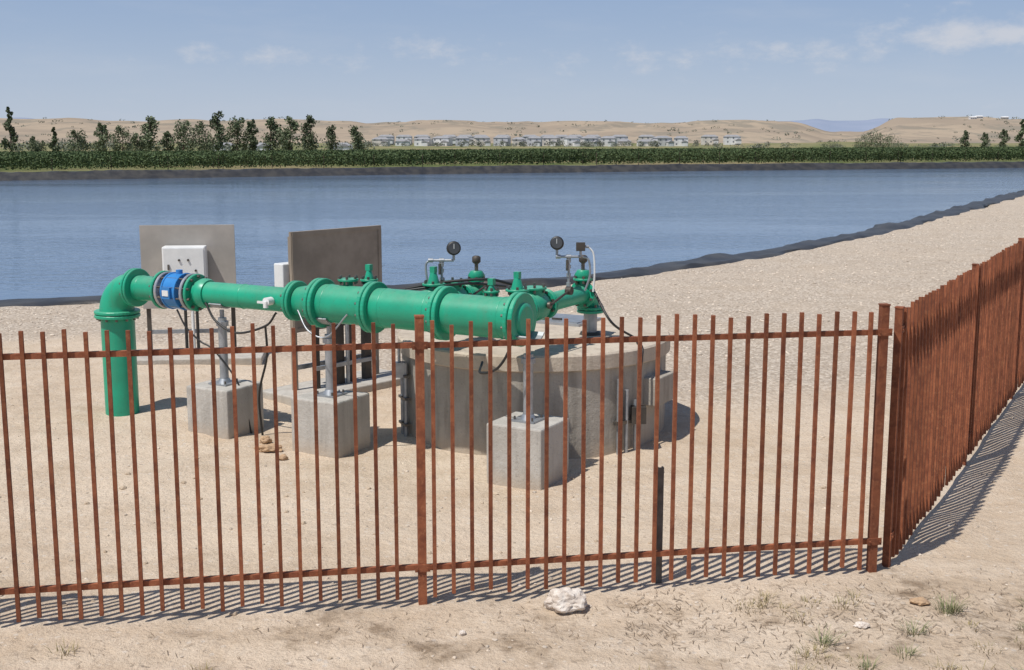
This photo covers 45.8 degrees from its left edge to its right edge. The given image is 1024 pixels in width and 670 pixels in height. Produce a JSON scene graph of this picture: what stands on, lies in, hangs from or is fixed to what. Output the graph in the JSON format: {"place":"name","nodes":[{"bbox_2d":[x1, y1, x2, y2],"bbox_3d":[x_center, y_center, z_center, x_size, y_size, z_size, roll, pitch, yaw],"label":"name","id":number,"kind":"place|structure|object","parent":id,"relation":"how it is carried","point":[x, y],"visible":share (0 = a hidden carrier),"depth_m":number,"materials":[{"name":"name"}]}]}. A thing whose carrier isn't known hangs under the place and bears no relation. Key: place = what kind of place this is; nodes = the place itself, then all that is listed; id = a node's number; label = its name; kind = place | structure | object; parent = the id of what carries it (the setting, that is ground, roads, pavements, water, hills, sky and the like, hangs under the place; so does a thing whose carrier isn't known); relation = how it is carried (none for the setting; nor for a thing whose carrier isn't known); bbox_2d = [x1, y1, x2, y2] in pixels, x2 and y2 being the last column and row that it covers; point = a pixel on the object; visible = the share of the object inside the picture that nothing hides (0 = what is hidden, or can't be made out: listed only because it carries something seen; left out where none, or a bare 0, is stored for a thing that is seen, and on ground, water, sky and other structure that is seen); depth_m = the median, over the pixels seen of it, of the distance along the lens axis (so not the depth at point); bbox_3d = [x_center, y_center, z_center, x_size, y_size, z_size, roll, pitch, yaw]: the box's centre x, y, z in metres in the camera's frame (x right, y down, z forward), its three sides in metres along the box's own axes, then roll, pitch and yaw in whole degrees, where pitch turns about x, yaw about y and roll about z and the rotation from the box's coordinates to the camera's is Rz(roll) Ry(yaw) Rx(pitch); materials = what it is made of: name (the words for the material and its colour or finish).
{"place":"outdoors","nodes":[
{"label":"outdoors","id":0,"kind":"place"},
{"bbox_2d":[13,117,890,131],"bbox_3d":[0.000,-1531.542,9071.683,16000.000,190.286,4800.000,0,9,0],"label":"mountains","id":1,"kind":"structure","parent":0,"point":[852,126],"depth_m":8281.26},
{"bbox_2d":[0,142,1023,669],"bbox_3d":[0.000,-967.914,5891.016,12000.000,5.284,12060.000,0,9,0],"label":"ground","id":2,"kind":"structure","parent":0,"point":[388,626],"depth_m":8.24,"materials":[{"name":"beige sand"}]},
{"bbox_2d":[0,106,18,150],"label":"poplar tree","id":3,"kind":"object","parent":2,"relation":"on","point":[14,136],"visible":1,"depth_m":165.14,"materials":[{"name":"green plant"}]},
{"bbox_2d":[28,136,38,151],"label":"shade tree","id":4,"kind":"object","parent":2,"relation":"on","point":[32,140],"visible":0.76,"depth_m":171.83,"materials":[{"name":"green plant"}]},
{"bbox_2d":[36,140,47,150],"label":"shade tree","id":5,"kind":"object","parent":2,"relation":"on","point":[42,144],"visible":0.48,"depth_m":207.22,"materials":[{"name":"green plant"}]},
{"bbox_2d":[48,127,59,151],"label":"poplar tree","id":6,"kind":"object","parent":2,"relation":"on","point":[52,146],"visible":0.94,"depth_m":173.32,"materials":[{"name":"green plant"}]},
{"bbox_2d":[66,130,91,151],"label":"shade tree","id":7,"kind":"object","parent":2,"relation":"on","point":[79,140],"visible":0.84,"depth_m":174.48,"materials":[{"name":"green plant"}]},
{"bbox_2d":[88,141,97,150],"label":"shade tree","id":8,"kind":"object","parent":2,"relation":"on","point":[94,147],"visible":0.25,"depth_m":196.88,"materials":[{"name":"green plant"}]},
{"bbox_2d":[93,122,111,150],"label":"poplar tree","id":9,"kind":"object","parent":2,"relation":"on","point":[102,140],"visible":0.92,"depth_m":163.96,"materials":[{"name":"green plant"}]},
{"bbox_2d":[108,125,138,150],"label":"shade tree","id":10,"kind":"object","parent":2,"relation":"on","point":[119,130],"visible":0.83,"depth_m":171.15,"materials":[{"name":"green plant"}]},
{"bbox_2d":[130,133,145,151],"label":"shade tree","id":11,"kind":"object","parent":2,"relation":"on","point":[134,139],"visible":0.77,"depth_m":166.28,"materials":[{"name":"green plant"}]},
{"bbox_2d":[140,115,162,150],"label":"shade tree","id":12,"kind":"object","parent":2,"relation":"on","point":[149,129],"visible":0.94,"depth_m":167.12,"materials":[{"name":"green plant"}]},
{"bbox_2d":[159,131,174,150],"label":"poplar tree","id":13,"kind":"object","parent":2,"relation":"on","point":[167,142],"visible":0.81,"depth_m":169.79,"materials":[{"name":"green plant"}]},
{"bbox_2d":[168,119,196,150],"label":"shade tree","id":14,"kind":"object","parent":2,"relation":"on","point":[181,128],"visible":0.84,"depth_m":168.89,"materials":[{"name":"green plant"}]},
{"bbox_2d":[139,224,236,348],"bbox_3d":[-3.713,-0.467,13.932,1.058,1.580,0.322,-1,9,-7],"label":"control panel board","id":15,"kind":"object","parent":2,"relation":"on","point":[208,251],"visible":0.5,"depth_m":13.91,"materials":[{"name":"metal"}]},
{"bbox_2d":[182,121,211,150],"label":"shade tree","id":16,"kind":"object","parent":2,"relation":"on","point":[199,127],"visible":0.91,"depth_m":165.94,"materials":[{"name":"green plant"}]},
{"bbox_2d":[137,347,265,364],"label":"concrete slab","id":17,"kind":"structure","parent":2,"relation":"on","point":[240,359],"depth_m":13.72,"materials":[{"name":"grey concrete"}]},
{"bbox_2d":[204,139,215,151],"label":"shade tree","id":18,"kind":"object","parent":2,"relation":"on","point":[212,150],"visible":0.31,"depth_m":200.47,"materials":[{"name":"green plant"}]},
{"bbox_2d":[206,111,229,150],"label":"shade tree","id":19,"kind":"object","parent":2,"relation":"on","point":[215,123],"visible":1,"depth_m":163.46,"materials":[{"name":"green plant"}]},
{"bbox_2d":[214,143,231,149],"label":"suburban house","id":20,"kind":"structure","parent":2,"relation":"on","point":[224,146],"depth_m":506.57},
{"bbox_2d":[186,378,263,438],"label":"concrete block","id":21,"kind":"structure","parent":2,"relation":"on","point":[224,398],"depth_m":10.52,"materials":[{"name":"grey concrete"}]},
{"bbox_2d":[208,303,240,386],"bbox_3d":[-2.527,0.071,10.608,0.200,0.721,0.200,5,11,29],"label":"pipe support stand","id":22,"kind":"object","parent":21,"relation":"on","point":[224,380],"visible":0.81,"depth_m":10.58,"materials":[{"name":"metal"}]},
{"bbox_2d":[223,116,252,150],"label":"shade tree","id":23,"kind":"object","parent":2,"relation":"on","point":[236,130],"visible":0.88,"depth_m":169.53,"materials":[{"name":"green plant"}]},
{"bbox_2d":[243,119,258,150],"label":"poplar tree","id":24,"kind":"object","parent":2,"relation":"on","point":[251,139],"visible":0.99,"depth_m":167.72,"materials":[{"name":"green plant"}]},
{"bbox_2d":[248,143,271,150],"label":"suburban house","id":25,"kind":"structure","parent":2,"relation":"on","point":[259,145],"depth_m":506.57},
{"bbox_2d":[259,435,271,443],"bbox_3d":[-2.101,0.900,10.337,0.107,0.088,0.104,3,10,19],"label":"stone","id":26,"kind":"object","parent":2,"relation":"on","point":[267,439],"visible":0.89,"depth_m":10.30,"materials":[{"name":"beige stone"}]},
{"bbox_2d":[253,443,281,451],"bbox_3d":[-2.029,0.952,10.087,0.247,0.094,0.134,0,9,0],"label":"stone","id":27,"kind":"object","parent":2,"relation":"on","point":[267,447],"visible":0.73,"depth_m":10.05,"materials":[{"name":"beige stone"}]},
{"bbox_2d":[260,116,283,150],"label":"shade tree","id":28,"kind":"object","parent":2,"relation":"on","point":[270,136],"visible":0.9,"depth_m":165.99,"materials":[{"name":"green plant"}]},
{"bbox_2d":[279,454,287,460],"bbox_3d":[-1.861,0.998,9.842,0.082,0.067,0.088,9,13,42],"label":"stone","id":29,"kind":"object","parent":2,"relation":"on","point":[282,457],"visible":0.91,"depth_m":9.81,"materials":[{"name":"beige stone"}]},
{"bbox_2d":[275,116,304,150],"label":"shade tree","id":30,"kind":"object","parent":2,"relation":"on","point":[288,144],"visible":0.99,"depth_m":164.45,"materials":[{"name":"green plant"}]},
{"bbox_2d":[300,136,307,150],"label":"shade tree","id":31,"kind":"object","parent":2,"relation":"on","point":[303,148],"visible":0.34,"depth_m":208.56,"materials":[{"name":"green plant"}]},
{"bbox_2d":[299,114,318,149],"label":"shade tree","id":32,"kind":"object","parent":2,"relation":"on","point":[307,126],"visible":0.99,"depth_m":167.79,"materials":[{"name":"green plant"}]},
{"bbox_2d":[274,225,381,389],"bbox_3d":[-1.763,-0.225,12.163,1.249,1.680,0.311,-8,12,-41],"label":"control panel board","id":33,"kind":"object","parent":2,"relation":"on","point":[333,254],"visible":0.38,"depth_m":12.10,"materials":[{"name":"grey metal"}]},
{"bbox_2d":[291,388,369,457],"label":"concrete block","id":34,"kind":"structure","parent":2,"relation":"on","point":[305,402],"depth_m":9.97,"materials":[{"name":"grey concrete"}]},
{"bbox_2d":[316,317,346,397],"bbox_3d":[-1.513,0.170,10.054,0.200,0.666,0.267,5,11,29],"label":"pipe support stand","id":35,"kind":"object","parent":34,"relation":"on","point":[328,392],"visible":0.73,"depth_m":10.03,"materials":[{"name":"metal"}]},
{"bbox_2d":[263,369,399,405],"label":"concrete slab","id":36,"kind":"structure","parent":2,"relation":"on","point":[383,381],"depth_m":12.15,"materials":[{"name":"grey concrete"}]},
{"bbox_2d":[324,124,339,149],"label":"shade tree","id":37,"kind":"object","parent":2,"relation":"on","point":[331,134],"visible":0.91,"depth_m":174.11,"materials":[{"name":"green plant"}]},
{"bbox_2d":[333,143,352,149],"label":"suburban house","id":38,"kind":"structure","parent":2,"relation":"on","point":[345,145],"depth_m":506.57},
{"bbox_2d":[348,126,362,149],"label":"shade tree","id":39,"kind":"object","parent":2,"relation":"on","point":[356,135],"visible":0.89,"depth_m":169.17,"materials":[{"name":"green plant"}]},
{"bbox_2d":[359,137,367,149],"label":"shade tree","id":40,"kind":"object","parent":2,"relation":"on","point":[363,145],"visible":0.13,"depth_m":199.23,"materials":[{"name":"green plant"}]},
{"bbox_2d":[94,236,643,434],"bbox_3d":[-1.437,0.118,10.157,5.046,1.856,2.004,1,9,7],"label":"green water pipeline","id":41,"kind":"object","parent":2,"relation":"on","point":[444,304],"visible":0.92,"depth_m":10.01,"materials":[{"name":"paint"}]},
{"bbox_2d":[372,137,389,145],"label":"suburban house","id":42,"kind":"structure","parent":2,"relation":"on","point":[378,140],"depth_m":840.18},
{"bbox_2d":[378,135,394,144],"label":"suburban house","id":43,"kind":"structure","parent":2,"relation":"on","point":[392,139],"depth_m":943.08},
{"bbox_2d":[395,139,409,145],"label":"suburban house","id":44,"kind":"structure","parent":2,"relation":"on","point":[398,142],"depth_m":849.78,"materials":[{"name":"white paint"}]},
{"bbox_2d":[396,135,412,144],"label":"suburban house","id":45,"kind":"structure","parent":2,"relation":"on","point":[408,137],"depth_m":943.08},
{"bbox_2d":[414,135,430,138],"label":"suburban house","id":46,"kind":"structure","parent":2,"relation":"on","point":[416,136],"depth_m":943.08,"materials":[{"name":"grey"}]},
{"bbox_2d":[414,137,431,145],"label":"suburban house","id":47,"kind":"structure","parent":2,"relation":"on","point":[422,141],"depth_m":842.50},
{"bbox_2d":[432,136,452,145],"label":"suburban house","id":48,"kind":"structure","parent":2,"relation":"on","point":[447,140],"depth_m":847.84,"materials":[{"name":"white paint"}]},
{"bbox_2d":[0,303,892,621],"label":"steel picket fence","id":49,"kind":"object","parent":2,"relation":"on","point":[872,541],"visible":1,"depth_m":6.70,"materials":[{"name":"brown metal"}]},
{"bbox_2d":[443,135,456,144],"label":"suburban house","id":50,"kind":"structure","parent":2,"relation":"on","point":[454,139],"depth_m":942.90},
{"bbox_2d":[459,630,465,635],"bbox_3d":[-0.262,1.571,6.391,0.041,0.036,0.043,0,9,0],"label":"stone","id":51,"kind":"object","parent":2,"relation":"on","point":[462,632],"visible":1,"depth_m":6.38,"materials":[{"name":"white stone"}]},
{"bbox_2d":[456,136,468,145],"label":"suburban house","id":52,"kind":"structure","parent":2,"relation":"on","point":[460,138],"depth_m":832.99,"materials":[{"name":"grey paint"}]},
{"bbox_2d":[457,135,472,144],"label":"suburban house","id":53,"kind":"structure","parent":2,"relation":"on","point":[470,137],"depth_m":943.08,"materials":[{"name":"grey"}]},
{"bbox_2d":[474,136,490,145],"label":"suburban house","id":54,"kind":"structure","parent":2,"relation":"on","point":[485,140],"depth_m":848.60,"materials":[{"name":"white paint"}]},
{"bbox_2d":[0,472,994,669],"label":"clods","id":55,"kind":"object","parent":2,"relation":"on","point":[932,631],"visible":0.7,"depth_m":7.63,"materials":[{"name":"beige soil"}]},
{"bbox_2d":[493,136,510,145],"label":"suburban house","id":56,"kind":"structure","parent":2,"relation":"on","point":[498,139],"depth_m":847.33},
{"bbox_2d":[1,138,1018,151],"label":"distant trees","id":57,"kind":"object","parent":2,"relation":"on","point":[583,144],"visible":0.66,"depth_m":766.95,"materials":[{"name":"green plant"}]},
{"bbox_2d":[0,363,1022,669],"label":"scattered pebbles","id":58,"kind":"object","parent":2,"relation":"on","point":[578,553],"visible":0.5,"depth_m":7.51,"materials":[{"name":"stone"}]},
{"bbox_2d":[0,146,1023,170],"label":"vineyard","id":59,"kind":"object","parent":2,"relation":"on","point":[34,160],"visible":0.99,"depth_m":106.12,"materials":[{"name":"green plant"}]},
{"bbox_2d":[0,161,1023,306],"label":"pond liner","id":60,"kind":"object","parent":2,"relation":"on","point":[714,259],"visible":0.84,"depth_m":86.70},
{"bbox_2d":[0,209,1023,358],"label":"gravel","id":61,"kind":"structure","parent":2,"relation":"on","point":[720,308],"depth_m":20.44,"materials":[{"name":"beige gravel"}]},
{"bbox_2d":[0,568,1023,669],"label":"plant litter","id":62,"kind":"object","parent":2,"relation":"on","point":[718,624],"visible":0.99,"depth_m":6.50,"materials":[{"name":"brown plant"}]},
{"bbox_2d":[512,137,525,145],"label":"suburban house","id":63,"kind":"structure","parent":2,"relation":"on","point":[515,140],"depth_m":831.00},
{"bbox_2d":[487,411,568,490],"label":"concrete block","id":64,"kind":"structure","parent":2,"relation":"on","point":[518,454],"depth_m":9.07,"materials":[{"name":"grey concrete"}]},
{"bbox_2d":[511,331,544,423],"bbox_3d":[0.122,0.318,9.159,0.200,0.666,0.267,5,11,29],"label":"pipe support stand","id":65,"kind":"object","parent":64,"relation":"on","point":[534,419],"visible":0.71,"depth_m":9.15,"materials":[{"name":"metal"}]},
{"bbox_2d":[522,135,535,141],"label":"suburban house","id":66,"kind":"structure","parent":2,"relation":"on","point":[525,136],"depth_m":943.26,"materials":[{"name":"grey"}]},
{"bbox_2d":[396,313,672,458],"bbox_3d":[0.195,0.413,10.994,2.444,1.002,2.444,0,9,0],"label":"concrete vault","id":67,"kind":"object","parent":2,"relation":"on","point":[405,370],"visible":0.56,"depth_m":10.02,"materials":[{"name":"beige concrete"}]},
{"bbox_2d":[527,136,541,145],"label":"suburban house","id":68,"kind":"structure","parent":2,"relation":"on","point":[534,139],"depth_m":825.13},
{"bbox_2d":[542,136,560,145],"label":"suburban house","id":69,"kind":"structure","parent":2,"relation":"on","point":[553,139],"depth_m":835.74,"materials":[{"name":"white paint"}]},
{"bbox_2d":[555,135,567,144],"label":"suburban house","id":70,"kind":"structure","parent":2,"relation":"on","point":[562,137],"depth_m":943.45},
{"bbox_2d":[544,587,586,613],"bbox_3d":[0.293,1.480,6.750,0.238,0.163,0.210,-2,10,-11],"label":"white rock","id":71,"kind":"object","parent":2,"relation":"on","point":[565,600],"visible":0.96,"depth_m":6.68,"materials":[{"name":"white stone"}]},
{"bbox_2d":[564,136,579,145],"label":"suburban house","id":72,"kind":"structure","parent":2,"relation":"on","point":[573,140],"depth_m":821.50,"materials":[{"name":"white paint"}]},
{"bbox_2d":[580,136,598,145],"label":"suburban house","id":73,"kind":"structure","parent":2,"relation":"on","point":[592,139],"depth_m":822.33,"materials":[{"name":"white paint"}]},
{"bbox_2d":[600,136,616,145],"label":"suburban house","id":74,"kind":"structure","parent":2,"relation":"on","point":[607,140],"depth_m":821.09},
{"bbox_2d":[613,135,627,140],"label":"suburban house","id":75,"kind":"structure","parent":2,"relation":"on","point":[618,137],"depth_m":943.11,"materials":[{"name":"grey"}]},
{"bbox_2d":[617,139,630,145],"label":"suburban house","id":76,"kind":"structure","parent":2,"relation":"on","point":[620,141],"depth_m":847.26,"materials":[{"name":"white paint"}]},
{"bbox_2d":[637,139,655,145],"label":"suburban house","id":77,"kind":"structure","parent":2,"relation":"on","point":[645,141],"depth_m":823.80,"materials":[{"name":"white paint"}]},
{"bbox_2d":[638,135,654,140],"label":"suburban house","id":78,"kind":"structure","parent":2,"relation":"on","point":[640,137],"depth_m":943.14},
{"bbox_2d":[655,466,663,583],"bbox_3d":[0.859,1.159,7.098,0.038,0.800,0.036,-2,10,-11],"label":"steel stake","id":79,"kind":"object","parent":2,"relation":"on","point":[660,498],"visible":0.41,"depth_m":7.07,"materials":[{"name":"brown metal"}]},
{"bbox_2d":[653,136,673,145],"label":"suburban house","id":80,"kind":"structure","parent":2,"relation":"on","point":[664,140],"depth_m":822.13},
{"bbox_2d":[674,136,687,145],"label":"suburban house","id":81,"kind":"structure","parent":2,"relation":"on","point":[680,140],"depth_m":832.73,"materials":[{"name":"white paint"}]},
{"bbox_2d":[701,135,718,144],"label":"suburban house","id":82,"kind":"structure","parent":2,"relation":"on","point":[711,139],"depth_m":943.33,"materials":[{"name":"white paint"}]},
{"bbox_2d":[723,135,741,144],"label":"suburban house","id":83,"kind":"structure","parent":2,"relation":"on","point":[731,139],"depth_m":943.33,"materials":[{"name":"white paint"}]},
{"bbox_2d":[823,139,840,147],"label":"shrub","id":84,"kind":"object","parent":2,"relation":"on","point":[831,144],"visible":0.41,"depth_m":290.62,"materials":[{"name":"green plant"}]},
{"bbox_2d":[853,621,869,628],"bbox_3d":[1.864,1.548,6.460,0.077,0.046,0.079,-7,12,-38],"label":"stone","id":85,"kind":"object","parent":2,"relation":"on","point":[861,625],"visible":1,"depth_m":6.44,"materials":[{"name":"white stone"}]},
{"bbox_2d":[854,133,876,147],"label":"shrub","id":86,"kind":"object","parent":2,"relation":"on","point":[858,139],"visible":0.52,"depth_m":277.15,"materials":[{"name":"green plant"}]},
{"bbox_2d":[861,130,882,147],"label":"shrub","id":87,"kind":"object","parent":2,"relation":"on","point":[875,144],"visible":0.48,"depth_m":279.08,"materials":[{"name":"green plant"}]},
{"bbox_2d":[864,131,891,147],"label":"shrub","id":88,"kind":"object","parent":2,"relation":"on","point":[884,139],"visible":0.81,"depth_m":273.57,"materials":[{"name":"green plant"}]},
{"bbox_2d":[878,133,901,147],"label":"shrub","id":89,"kind":"object","parent":2,"relation":"on","point":[894,141],"visible":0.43,"depth_m":285.33,"materials":[{"name":"green plant"}]},
{"bbox_2d":[803,591,1023,669],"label":"green weeds","id":90,"kind":"object","parent":2,"relation":"on","point":[948,609],"visible":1,"depth_m":6.31,"materials":[{"name":"plant"}]},
{"bbox_2d":[909,597,929,605],"bbox_3d":[2.269,1.486,6.750,0.117,0.042,0.096,0,9,0],"label":"stone","id":91,"kind":"object","parent":2,"relation":"on","point":[920,601],"visible":0.99,"depth_m":6.73,"materials":[{"name":"beige stone"}]},
{"bbox_2d":[882,238,1023,567],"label":"steel picket fence","id":92,"kind":"object","parent":2,"relation":"on","point":[957,378],"visible":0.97,"depth_m":8.58,"materials":[{"name":"brown metal"}]},
{"bbox_2d":[960,130,969,146],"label":"poplar tree","id":93,"kind":"object","parent":2,"relation":"on","point":[964,141],"visible":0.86,"depth_m":256.57,"materials":[{"name":"green plant"}]},
{"bbox_2d":[980,132,989,146],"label":"poplar tree","id":94,"kind":"object","parent":2,"relation":"on","point":[984,140],"visible":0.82,"depth_m":256.42,"materials":[{"name":"green plant"}]},
{"bbox_2d":[998,129,1010,146],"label":"poplar tree","id":95,"kind":"object","parent":2,"relation":"on","point":[1005,138],"visible":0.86,"depth_m":256.32,"materials":[{"name":"green plant"}]},
{"bbox_2d":[1014,119,1023,146],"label":"poplar tree","id":96,"kind":"object","parent":2,"relation":"on","point":[1019,136],"visible":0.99,"depth_m":256.33,"materials":[{"name":"green plant"}]},
{"bbox_2d":[0,168,1023,299],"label":"pond water","id":97,"kind":"structure","parent":0,"point":[69,238],"depth_m":47.43,"materials":[{"name":"blue liquid"}]},
{"bbox_2d":[0,116,1023,142],"bbox_3d":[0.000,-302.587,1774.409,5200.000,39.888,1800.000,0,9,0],"label":"hills","id":98,"kind":"structure","parent":0,"point":[927,130],"depth_m":1506.86,"materials":[{"name":"sand"},{"name":"dry soil"}]},
{"bbox_2d":[2,115,1021,142],"bbox_3d":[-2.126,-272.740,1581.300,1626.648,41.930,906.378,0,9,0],"label":"hillside shrubs","id":99,"kind":"object","parent":98,"relation":"on","point":[511,123],"visible":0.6,"depth_m":1496.75,"materials":[{"name":"green plant"}]},
{"bbox_2d":[0,0,1023,122],"label":"sky","id":100,"kind":"structure","parent":0,"point":[363,61],"materials":[{"name":"blue"}]},
{"bbox_2d":[43,588,1023,669],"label":"dry grass","id":101,"kind":"structure","parent":0,"point":[760,602],"depth_m":6.19,"materials":[{"name":"beige plant"}]}
]}

